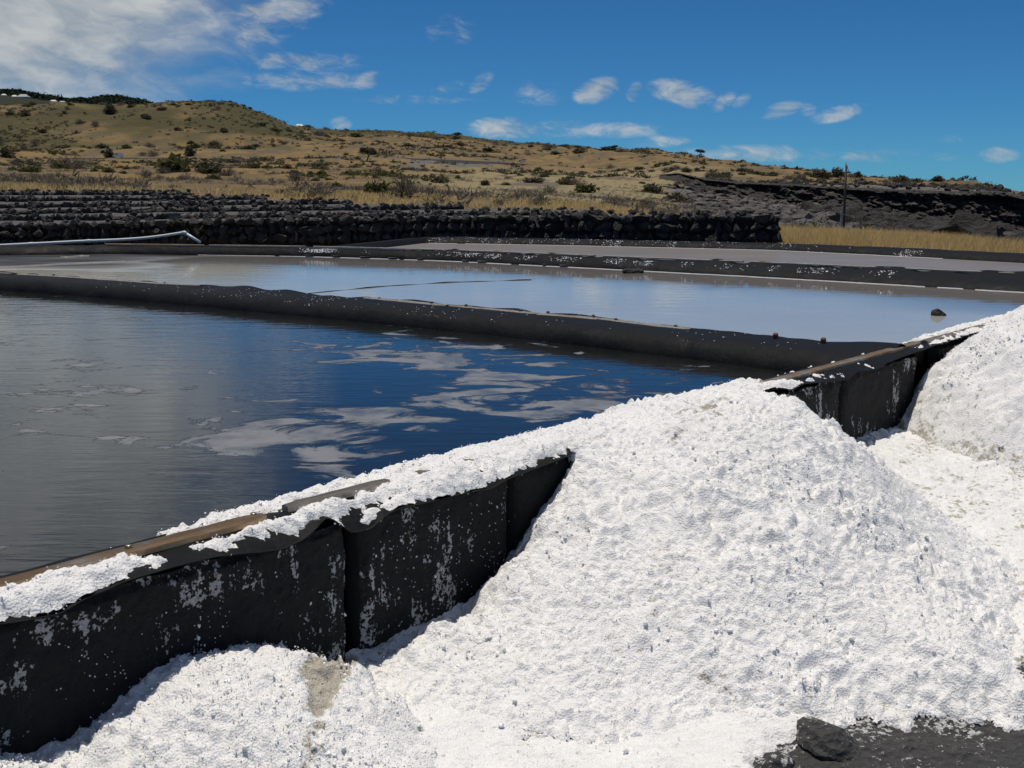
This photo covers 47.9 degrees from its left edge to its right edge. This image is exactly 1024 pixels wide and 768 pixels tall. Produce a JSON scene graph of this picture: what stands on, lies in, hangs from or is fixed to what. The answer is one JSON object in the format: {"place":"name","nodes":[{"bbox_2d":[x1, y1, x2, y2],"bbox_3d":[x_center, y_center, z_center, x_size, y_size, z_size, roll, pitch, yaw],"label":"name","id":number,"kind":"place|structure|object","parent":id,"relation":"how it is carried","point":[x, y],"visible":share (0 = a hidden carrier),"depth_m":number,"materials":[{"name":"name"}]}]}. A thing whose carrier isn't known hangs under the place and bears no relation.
{"place":"outdoors","nodes":[
{"label":"outdoors","id":0,"kind":"place"},
{"bbox_2d":[5,191,186,192],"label":"terrace ground","id":1,"kind":"structure","parent":0,"point":[80,191],"depth_m":43.53,"materials":[{"name":"soil"}]},
{"bbox_2d":[1,188,190,192],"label":"rubble","id":2,"kind":"object","parent":1,"relation":"on","point":[103,190],"visible":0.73,"depth_m":42.58,"materials":[{"name":"stone"}]},
{"bbox_2d":[3,195,260,198],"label":"terrace ground","id":3,"kind":"structure","parent":0,"point":[77,196],"depth_m":41.27,"materials":[{"name":"soil"}]},
{"bbox_2d":[0,193,269,197],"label":"rubble","id":4,"kind":"object","parent":3,"relation":"on","point":[157,195],"visible":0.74,"depth_m":39.42,"materials":[{"name":"stone"}]},
{"bbox_2d":[0,199,342,204],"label":"terrace ground","id":5,"kind":"structure","parent":0,"point":[59,202],"depth_m":37.84,"materials":[{"name":"soil"}]},
{"bbox_2d":[14,196,337,204],"bbox_3d":[-13.719,-5.911,37.377,16.982,0.359,2.355,1,10,8],"label":"rubble","id":6,"kind":"object","parent":5,"relation":"on","point":[187,200],"visible":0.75,"depth_m":36.50,"materials":[{"name":"stone"}]},
{"bbox_2d":[0,204,453,210],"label":"terrace ground","id":7,"kind":"structure","parent":0,"point":[225,206],"depth_m":34.23,"materials":[{"name":"soil"}]},
{"bbox_2d":[8,201,461,209],"bbox_3d":[-10.868,-5.230,34.070,18.706,0.352,2.230,1,10,9],"label":"rubble","id":8,"kind":"object","parent":7,"relation":"on","point":[165,206],"visible":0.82,"depth_m":33.17,"materials":[{"name":"stone"}]},
{"bbox_2d":[24,157,575,167],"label":"road","id":9,"kind":"structure","parent":0,"point":[471,162],"depth_m":573.90,"materials":[{"name":"soil"}]},
{"bbox_2d":[113,153,123,157],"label":"van","id":10,"kind":"object","parent":9,"relation":"on","point":[121,155],"visible":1,"depth_m":546.62,"materials":[{"name":"white paint"}]},
{"bbox_2d":[0,209,600,216],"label":"terrace ground","id":11,"kind":"structure","parent":0,"point":[282,212],"depth_m":31.27,"materials":[{"name":"soil"}]},
{"bbox_2d":[2,206,593,215],"bbox_3d":[-8.067,-4.562,30.768,20.928,0.421,2.578,2,10,11],"label":"rubble","id":12,"kind":"object","parent":11,"relation":"on","point":[387,211],"visible":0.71,"depth_m":29.39,"materials":[{"name":"stone"}]},
{"bbox_2d":[0,214,778,225],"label":"terrace ground","id":13,"kind":"structure","parent":0,"point":[60,221],"depth_m":28.33,"materials":[{"name":"stone"}]},
{"bbox_2d":[27,209,780,223],"bbox_3d":[-5.396,-3.912,27.231,22.996,0.541,3.075,2,10,14],"label":"rubble","id":14,"kind":"object","parent":13,"relation":"on","point":[598,212],"visible":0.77,"depth_m":25.98,"materials":[{"name":"stone"}]},
{"bbox_2d":[0,290,788,575],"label":"brine water","id":15,"kind":"structure","parent":0,"point":[122,422],"depth_m":6.08,"materials":[{"name":"liquid"}]},
{"bbox_2d":[0,95,1019,224],"bbox_3d":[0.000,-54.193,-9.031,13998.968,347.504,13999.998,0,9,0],"label":"terrain","id":16,"kind":"structure","parent":0,"point":[116,132],"depth_m":640.32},
{"bbox_2d":[0,146,16,157],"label":"shrub","id":17,"kind":"object","parent":16,"relation":"on","point":[5,152],"visible":0.96,"depth_m":521.05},
{"bbox_2d":[19,110,30,116],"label":"shrub","id":18,"kind":"object","parent":16,"relation":"on","point":[23,113],"visible":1,"depth_m":769.14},
{"bbox_2d":[17,165,43,171],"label":"shrub","id":19,"kind":"object","parent":16,"relation":"on","point":[29,168],"visible":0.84,"depth_m":233.54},
{"bbox_2d":[50,161,64,168],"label":"shrub","id":20,"kind":"object","parent":16,"relation":"on","point":[58,163],"visible":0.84,"depth_m":291.76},
{"bbox_2d":[32,178,87,188],"bbox_3d":[-25.512,-11.245,64.784,3.311,0.828,2.453,-9,13,-43],"label":"shrub","id":21,"kind":"object","parent":16,"relation":"on","point":[70,184],"visible":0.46,"depth_m":64.67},
{"bbox_2d":[38,154,95,167],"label":"shrub","id":22,"kind":"object","parent":16,"relation":"on","point":[74,163],"visible":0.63,"depth_m":300.91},
{"bbox_2d":[0,88,152,104],"bbox_3d":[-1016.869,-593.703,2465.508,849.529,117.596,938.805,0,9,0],"label":"wood","id":23,"kind":"object","parent":16,"relation":"on","point":[111,98],"visible":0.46,"depth_m":2392.64,"materials":[{"name":"plant"}]},
{"bbox_2d":[0,189,193,198],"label":"stone wall","id":24,"kind":"structure","parent":16,"relation":"on","point":[83,192],"depth_m":41.97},
{"bbox_2d":[94,143,108,147],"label":"shrub","id":25,"kind":"object","parent":16,"relation":"on","point":[100,145],"visible":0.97,"depth_m":642.37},
{"bbox_2d":[101,102,117,113],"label":"shrub","id":26,"kind":"object","parent":16,"relation":"on","point":[109,109],"visible":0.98,"depth_m":795.37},
{"bbox_2d":[103,147,115,157],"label":"shrub","id":27,"kind":"object","parent":16,"relation":"on","point":[109,153],"visible":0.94,"depth_m":564.18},
{"bbox_2d":[103,167,115,172],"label":"shrub","id":28,"kind":"object","parent":16,"relation":"on","point":[108,170],"visible":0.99,"depth_m":242.96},
{"bbox_2d":[0,194,266,204],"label":"stone wall","id":29,"kind":"structure","parent":16,"relation":"on","point":[123,198],"depth_m":38.92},
{"bbox_2d":[120,181,154,189],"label":"shrub","id":30,"kind":"object","parent":16,"relation":"on","point":[140,184],"visible":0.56,"depth_m":68.98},
{"bbox_2d":[135,168,154,177],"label":"shrub","id":31,"kind":"object","parent":16,"relation":"on","point":[141,174],"visible":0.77,"depth_m":231.51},
{"bbox_2d":[145,151,158,156],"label":"shrub","id":32,"kind":"object","parent":16,"relation":"on","point":[153,154],"visible":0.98,"depth_m":608.34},
{"bbox_2d":[155,166,170,173],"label":"shrub","id":33,"kind":"object","parent":16,"relation":"on","point":[164,170],"visible":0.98,"depth_m":257.44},
{"bbox_2d":[153,152,195,172],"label":"shrub","id":34,"kind":"object","parent":16,"relation":"on","point":[175,165],"visible":0.8,"depth_m":279.49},
{"bbox_2d":[0,198,352,211],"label":"stone wall","id":35,"kind":"structure","parent":16,"relation":"on","point":[146,204],"depth_m":35.73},
{"bbox_2d":[177,171,198,179],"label":"shrub","id":36,"kind":"object","parent":16,"relation":"on","point":[186,175],"visible":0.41,"depth_m":225.54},
{"bbox_2d":[183,145,196,156],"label":"shrub","id":37,"kind":"object","parent":16,"relation":"on","point":[189,151],"visible":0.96,"depth_m":596.28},
{"bbox_2d":[194,160,225,172],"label":"shrub","id":38,"kind":"object","parent":16,"relation":"on","point":[205,167],"visible":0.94,"depth_m":261.60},
{"bbox_2d":[204,173,222,179],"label":"shrub","id":39,"kind":"object","parent":16,"relation":"on","point":[214,176],"visible":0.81,"depth_m":229.78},
{"bbox_2d":[207,140,219,146],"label":"shrub","id":40,"kind":"object","parent":16,"relation":"on","point":[213,143],"visible":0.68,"depth_m":687.98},
{"bbox_2d":[0,101,449,186],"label":"green scrub","id":41,"kind":"object","parent":16,"relation":"on","point":[350,173],"visible":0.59,"depth_m":288.55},
{"bbox_2d":[219,167,237,175],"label":"shrub","id":42,"kind":"object","parent":16,"relation":"on","point":[230,170],"visible":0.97,"depth_m":254.29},
{"bbox_2d":[0,202,463,216],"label":"stone wall","id":43,"kind":"structure","parent":16,"relation":"on","point":[189,208],"depth_m":32.48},
{"bbox_2d":[242,145,254,149],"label":"shrub","id":44,"kind":"object","parent":16,"relation":"on","point":[250,147],"visible":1,"depth_m":648.38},
{"bbox_2d":[248,162,260,168],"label":"shrub","id":45,"kind":"object","parent":16,"relation":"on","point":[253,166],"visible":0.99,"depth_m":327.71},
{"bbox_2d":[273,187,292,195],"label":"shrub","id":46,"kind":"object","parent":16,"relation":"on","point":[281,191],"visible":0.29,"depth_m":66.01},
{"bbox_2d":[281,164,292,168],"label":"shrub","id":47,"kind":"object","parent":16,"relation":"on","point":[286,166],"visible":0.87,"depth_m":373.72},
{"bbox_2d":[0,208,593,225],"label":"stone wall","id":48,"kind":"structure","parent":16,"relation":"on","point":[101,217],"depth_m":29.61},
{"bbox_2d":[286,168,309,180],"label":"shrub","id":49,"kind":"object","parent":16,"relation":"on","point":[294,176],"visible":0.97,"depth_m":229.27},
{"bbox_2d":[285,179,342,197],"bbox_3d":[-10.865,-10.663,62.994,3.496,1.337,4.262,0,9,0],"label":"shrub","id":50,"kind":"object","parent":16,"relation":"on","point":[319,187],"visible":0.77,"depth_m":62.81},
{"bbox_2d":[314,170,327,175],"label":"shrub","id":51,"kind":"object","parent":16,"relation":"on","point":[317,173],"visible":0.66,"depth_m":265.83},
{"bbox_2d":[0,180,677,214],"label":"slope grass","id":52,"kind":"structure","parent":16,"relation":"on","point":[341,195],"depth_m":64.73,"materials":[{"name":"plant"}]},
{"bbox_2d":[0,99,708,177],"bbox_3d":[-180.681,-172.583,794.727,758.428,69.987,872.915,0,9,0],"label":"hill scrub","id":53,"kind":"object","parent":16,"relation":"on","point":[319,164],"visible":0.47,"depth_m":677.42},
{"bbox_2d":[347,132,363,137],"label":"shrub","id":54,"kind":"object","parent":16,"relation":"on","point":[354,134],"visible":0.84,"depth_m":854.99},
{"bbox_2d":[359,146,378,160],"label":"tree","id":55,"kind":"object","parent":16,"relation":"on","point":[369,151],"visible":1,"depth_m":526.70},
{"bbox_2d":[363,178,391,195],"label":"shrub","id":56,"kind":"object","parent":16,"relation":"on","point":[375,188],"visible":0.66,"depth_m":82.12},
{"bbox_2d":[0,212,783,246],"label":"stone wall","id":57,"kind":"structure","parent":16,"relation":"on","point":[348,229],"depth_m":25.84,"materials":[{"name":"stone"}]},
{"bbox_2d":[169,213,183,219],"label":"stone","id":58,"kind":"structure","parent":57,"relation":"on","point":[173,215],"depth_m":27.10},
{"bbox_2d":[385,175,423,198],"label":"shrub","id":59,"kind":"object","parent":16,"relation":"on","point":[408,186],"visible":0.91,"depth_m":73.56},
{"bbox_2d":[0,154,838,229],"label":"dry scrub","id":60,"kind":"object","parent":16,"relation":"on","point":[44,178],"visible":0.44,"depth_m":143.25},
{"bbox_2d":[430,176,447,182],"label":"shrub","id":61,"kind":"object","parent":16,"relation":"on","point":[438,180],"visible":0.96,"depth_m":250.44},
{"bbox_2d":[480,180,489,185],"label":"shrub","id":62,"kind":"object","parent":16,"relation":"on","point":[484,182],"visible":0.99,"depth_m":247.84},
{"bbox_2d":[0,322,988,755],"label":"pool wall","id":63,"kind":"structure","parent":16,"relation":"on","point":[132,630],"depth_m":3.38,"materials":[{"name":"black plastic"}]},
{"bbox_2d":[3,501,499,717],"bbox_3d":[-0.618,0.787,3.426,0.011,0.699,2.023,8,12,39],"label":"salt residue","id":64,"kind":"object","parent":63,"relation":"attached to","point":[401,540],"visible":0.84,"depth_m":3.50,"materials":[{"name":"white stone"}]},
{"bbox_2d":[0,311,1011,621],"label":"rim salt","id":65,"kind":"object","parent":63,"relation":"on","point":[36,595],"visible":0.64,"depth_m":3.69,"materials":[{"name":"food"}]},
{"bbox_2d":[486,198,507,205],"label":"shrub","id":66,"kind":"object","parent":16,"relation":"on","point":[500,202],"visible":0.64,"depth_m":67.22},
{"bbox_2d":[521,177,544,182],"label":"shrub","id":67,"kind":"object","parent":16,"relation":"on","point":[534,180],"visible":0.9,"depth_m":261.56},
{"bbox_2d":[528,193,551,205],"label":"shrub","id":68,"kind":"object","parent":16,"relation":"on","point":[537,199],"visible":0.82,"depth_m":71.74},
{"bbox_2d":[541,184,557,193],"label":"shrub","id":69,"kind":"object","parent":16,"relation":"on","point":[549,190],"visible":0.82,"depth_m":186.93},
{"bbox_2d":[558,177,572,184],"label":"shrub","id":70,"kind":"object","parent":16,"relation":"on","point":[561,181],"visible":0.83,"depth_m":262.84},
{"bbox_2d":[564,177,586,184],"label":"shrub","id":71,"kind":"object","parent":16,"relation":"on","point":[574,181],"visible":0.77,"depth_m":261.80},
{"bbox_2d":[572,148,583,152],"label":"shrub","id":72,"kind":"object","parent":16,"relation":"on","point":[577,150],"visible":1,"depth_m":820.24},
{"bbox_2d":[573,183,600,192],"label":"shrub","id":73,"kind":"object","parent":16,"relation":"on","point":[582,188],"visible":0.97,"depth_m":204.58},
{"bbox_2d":[599,146,616,150],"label":"shrub","id":74,"kind":"object","parent":16,"relation":"on","point":[604,148],"visible":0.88,"depth_m":842.30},
{"bbox_2d":[636,198,655,204],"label":"shrub","id":75,"kind":"object","parent":16,"relation":"on","point":[647,202],"visible":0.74,"depth_m":142.59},
{"bbox_2d":[304,128,996,186],"bbox_3d":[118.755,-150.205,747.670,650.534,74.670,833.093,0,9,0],"label":"ridge scrub","id":76,"kind":"object","parent":16,"relation":"on","point":[916,180],"visible":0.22,"depth_m":490.37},
{"bbox_2d":[639,182,663,193],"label":"shrub","id":77,"kind":"object","parent":16,"relation":"on","point":[653,188],"visible":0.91,"depth_m":247.51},
{"bbox_2d":[666,192,689,202],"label":"shrub","id":78,"kind":"object","parent":16,"relation":"on","point":[680,197],"visible":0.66,"depth_m":207.66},
{"bbox_2d":[337,237,1023,262],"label":"back pool bank","id":79,"kind":"structure","parent":16,"relation":"on","point":[968,255],"depth_m":21.69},
{"bbox_2d":[681,167,691,171],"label":"shrub","id":80,"kind":"object","parent":16,"relation":"on","point":[685,169],"visible":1,"depth_m":364.35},
{"bbox_2d":[705,172,718,178],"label":"shrub","id":81,"kind":"object","parent":16,"relation":"on","point":[710,174],"visible":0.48,"depth_m":352.33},
{"bbox_2d":[598,184,872,229],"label":"rock scrub","id":82,"kind":"object","parent":16,"relation":"on","point":[615,202],"visible":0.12,"depth_m":139.62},
{"bbox_2d":[735,167,748,171],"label":"shrub","id":83,"kind":"object","parent":16,"relation":"on","point":[741,169],"visible":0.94,"depth_m":439.36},
{"bbox_2d":[643,185,859,229],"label":"rubble","id":84,"kind":"object","parent":16,"relation":"on","point":[707,197],"visible":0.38,"depth_m":214.34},
{"bbox_2d":[809,169,832,178],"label":"shrub","id":85,"kind":"object","parent":16,"relation":"on","point":[822,173],"visible":0.9,"depth_m":423.30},
{"bbox_2d":[832,167,844,176],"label":"shrub","id":86,"kind":"object","parent":16,"relation":"on","point":[836,172],"visible":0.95,"depth_m":461.30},
{"bbox_2d":[840,163,861,227],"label":"utility pole","id":87,"kind":"object","parent":16,"relation":"on","point":[842,218],"visible":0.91,"depth_m":123.06,"materials":[{"name":"brown wood"}]},
{"bbox_2d":[874,220,912,231],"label":"shrub","id":88,"kind":"object","parent":16,"relation":"on","point":[892,225],"visible":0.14,"depth_m":122.30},
{"bbox_2d":[892,174,909,183],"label":"shrub","id":89,"kind":"object","parent":16,"relation":"on","point":[904,177],"visible":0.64,"depth_m":439.07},
{"bbox_2d":[796,199,1023,247],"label":"boulders","id":90,"kind":"object","parent":16,"relation":"on","point":[962,221],"visible":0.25,"depth_m":140.66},
{"bbox_2d":[930,175,944,181],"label":"shrub","id":91,"kind":"object","parent":16,"relation":"on","point":[936,178],"visible":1,"depth_m":440.22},
{"bbox_2d":[0,254,1023,342],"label":"shallow brine","id":92,"kind":"object","parent":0,"point":[831,311],"visible":0.79,"depth_m":12.99,"materials":[{"name":"liquid"}]},
{"bbox_2d":[0,261,124,268],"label":"salt streak","id":93,"kind":"object","parent":92,"relation":"on","point":[37,265],"visible":0.93,"depth_m":17.52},
{"bbox_2d":[61,255,89,257],"bbox_3d":[-7.447,-2.163,19.577,0.213,0.034,0.488,6,11,34],"label":"salt streak","id":94,"kind":"object","parent":92,"relation":"on","point":[75,256],"visible":0.89,"depth_m":19.64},
{"bbox_2d":[310,279,530,293],"bbox_3d":[-1.227,-1.143,13.543,3.554,0.029,0.394,-8,12,-40],"label":"liner fold","id":95,"kind":"object","parent":92,"relation":"on","point":[416,284],"visible":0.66,"depth_m":13.79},
{"bbox_2d":[0,271,924,379],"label":"pool divider","id":96,"kind":"object","parent":92,"relation":"on","point":[772,352],"visible":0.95,"depth_m":8.98,"materials":[{"name":"black plastic"}]},
{"bbox_2d":[0,243,1023,291],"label":"pool bank","id":97,"kind":"structure","parent":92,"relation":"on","point":[996,280],"depth_m":16.61,"materials":[{"name":"black plastic"}]},
{"bbox_2d":[0,231,200,245],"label":"water pipe","id":98,"kind":"object","parent":97,"relation":"on","point":[110,240],"visible":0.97,"depth_m":21.18,"materials":[{"name":"white plastic"}]},
{"bbox_2d":[120,237,922,348],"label":"salt flecks","id":99,"kind":"object","parent":97,"relation":"on","point":[316,251],"visible":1,"depth_m":18.27,"materials":[{"name":"white stone"}]},
{"bbox_2d":[224,255,1023,292],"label":"salt line","id":100,"kind":"object","parent":92,"relation":"on","point":[652,271],"visible":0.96,"depth_m":15.68,"materials":[{"name":"white stone"}]},
{"bbox_2d":[622,268,643,273],"bbox_3d":[1.665,-1.524,15.794,0.303,0.119,0.233,-11,15,-50],"label":"lava stone","id":101,"kind":"object","parent":92,"relation":"on","point":[631,271],"visible":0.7,"depth_m":15.72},
{"bbox_2d":[931,308,945,315],"bbox_3d":[3.843,-0.620,10.365,0.140,0.109,0.119,11,3,-30],"label":"lava stone","id":102,"kind":"object","parent":92,"relation":"on","point":[937,312],"visible":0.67,"depth_m":10.32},
{"bbox_2d":[0,0,1023,191],"label":"sky","id":103,"kind":"structure","parent":0,"point":[923,89],"materials":[{"name":"blue"}]},
{"bbox_2d":[314,380,1023,767],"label":"salt ground","id":104,"kind":"structure","parent":0,"point":[934,480],"depth_m":3.46,"materials":[{"name":"white"}]},
{"bbox_2d":[0,642,442,767],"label":"salt heap","id":105,"kind":"object","parent":104,"relation":"on","point":[172,731],"visible":0.96,"depth_m":2.88,"materials":[{"name":"white"}]},
{"bbox_2d":[0,309,1023,767],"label":"salt crystals","id":106,"kind":"object","parent":104,"relation":"on","point":[480,621],"visible":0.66,"depth_m":3.34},
{"bbox_2d":[0,317,1023,767],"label":"salt clods","id":107,"kind":"object","parent":104,"relation":"on","point":[44,765],"visible":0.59,"depth_m":3.57,"materials":[{"name":"white stone"}]},
{"bbox_2d":[375,383,1023,746],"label":"salt heap","id":108,"kind":"object","parent":104,"relation":"on","point":[680,515],"visible":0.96,"depth_m":3.76,"materials":[{"name":"food"}]},
{"bbox_2d":[753,662,1023,767],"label":"rock slab","id":109,"kind":"object","parent":104,"relation":"on","point":[946,741],"visible":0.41,"depth_m":3.20,"materials":[{"name":"stone"}]},
{"bbox_2d":[761,752,794,767],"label":"lava stone","id":110,"kind":"object","parent":109,"relation":"on","point":[778,760],"visible":1,"depth_m":3.04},
{"bbox_2d":[796,716,858,761],"bbox_3d":[0.878,0.992,3.201,0.181,0.082,0.167,9,23,18],"label":"lava stone","id":111,"kind":"object","parent":109,"relation":"on","point":[823,740],"visible":0.98,"depth_m":3.17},
{"bbox_2d":[899,305,1023,471],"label":"salt heap","id":112,"kind":"object","parent":104,"relation":"on","point":[955,417],"visible":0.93,"depth_m":6.58,"materials":[{"name":"food"}]},
{"bbox_2d":[360,243,1023,271],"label":"brine","id":113,"kind":"object","parent":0,"point":[746,256],"visible":0.47,"depth_m":19.60,"materials":[{"name":"liquid"}]},
{"bbox_2d":[446,243,942,258],"bbox_3d":[2.900,-2.572,21.923,10.473,0.018,1.102,6,11,33],"label":"salt line","id":114,"kind":"object","parent":113,"relation":"on","point":[708,248],"visible":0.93,"depth_m":21.91,"materials":[{"name":"white stone"}]},
{"bbox_2d":[659,173,1023,229],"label":"cliff","id":115,"kind":"structure","parent":0,"point":[996,206],"depth_m":311.62,"materials":[{"name":"stone"}]},
{"bbox_2d":[666,176,1023,195],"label":"lip rocks","id":116,"kind":"object","parent":115,"relation":"on","point":[946,186],"visible":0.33,"depth_m":325.80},
{"bbox_2d":[745,223,1023,252],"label":"dry grass","id":117,"kind":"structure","parent":0,"point":[861,237],"depth_m":26.19,"materials":[{"name":"plant"}]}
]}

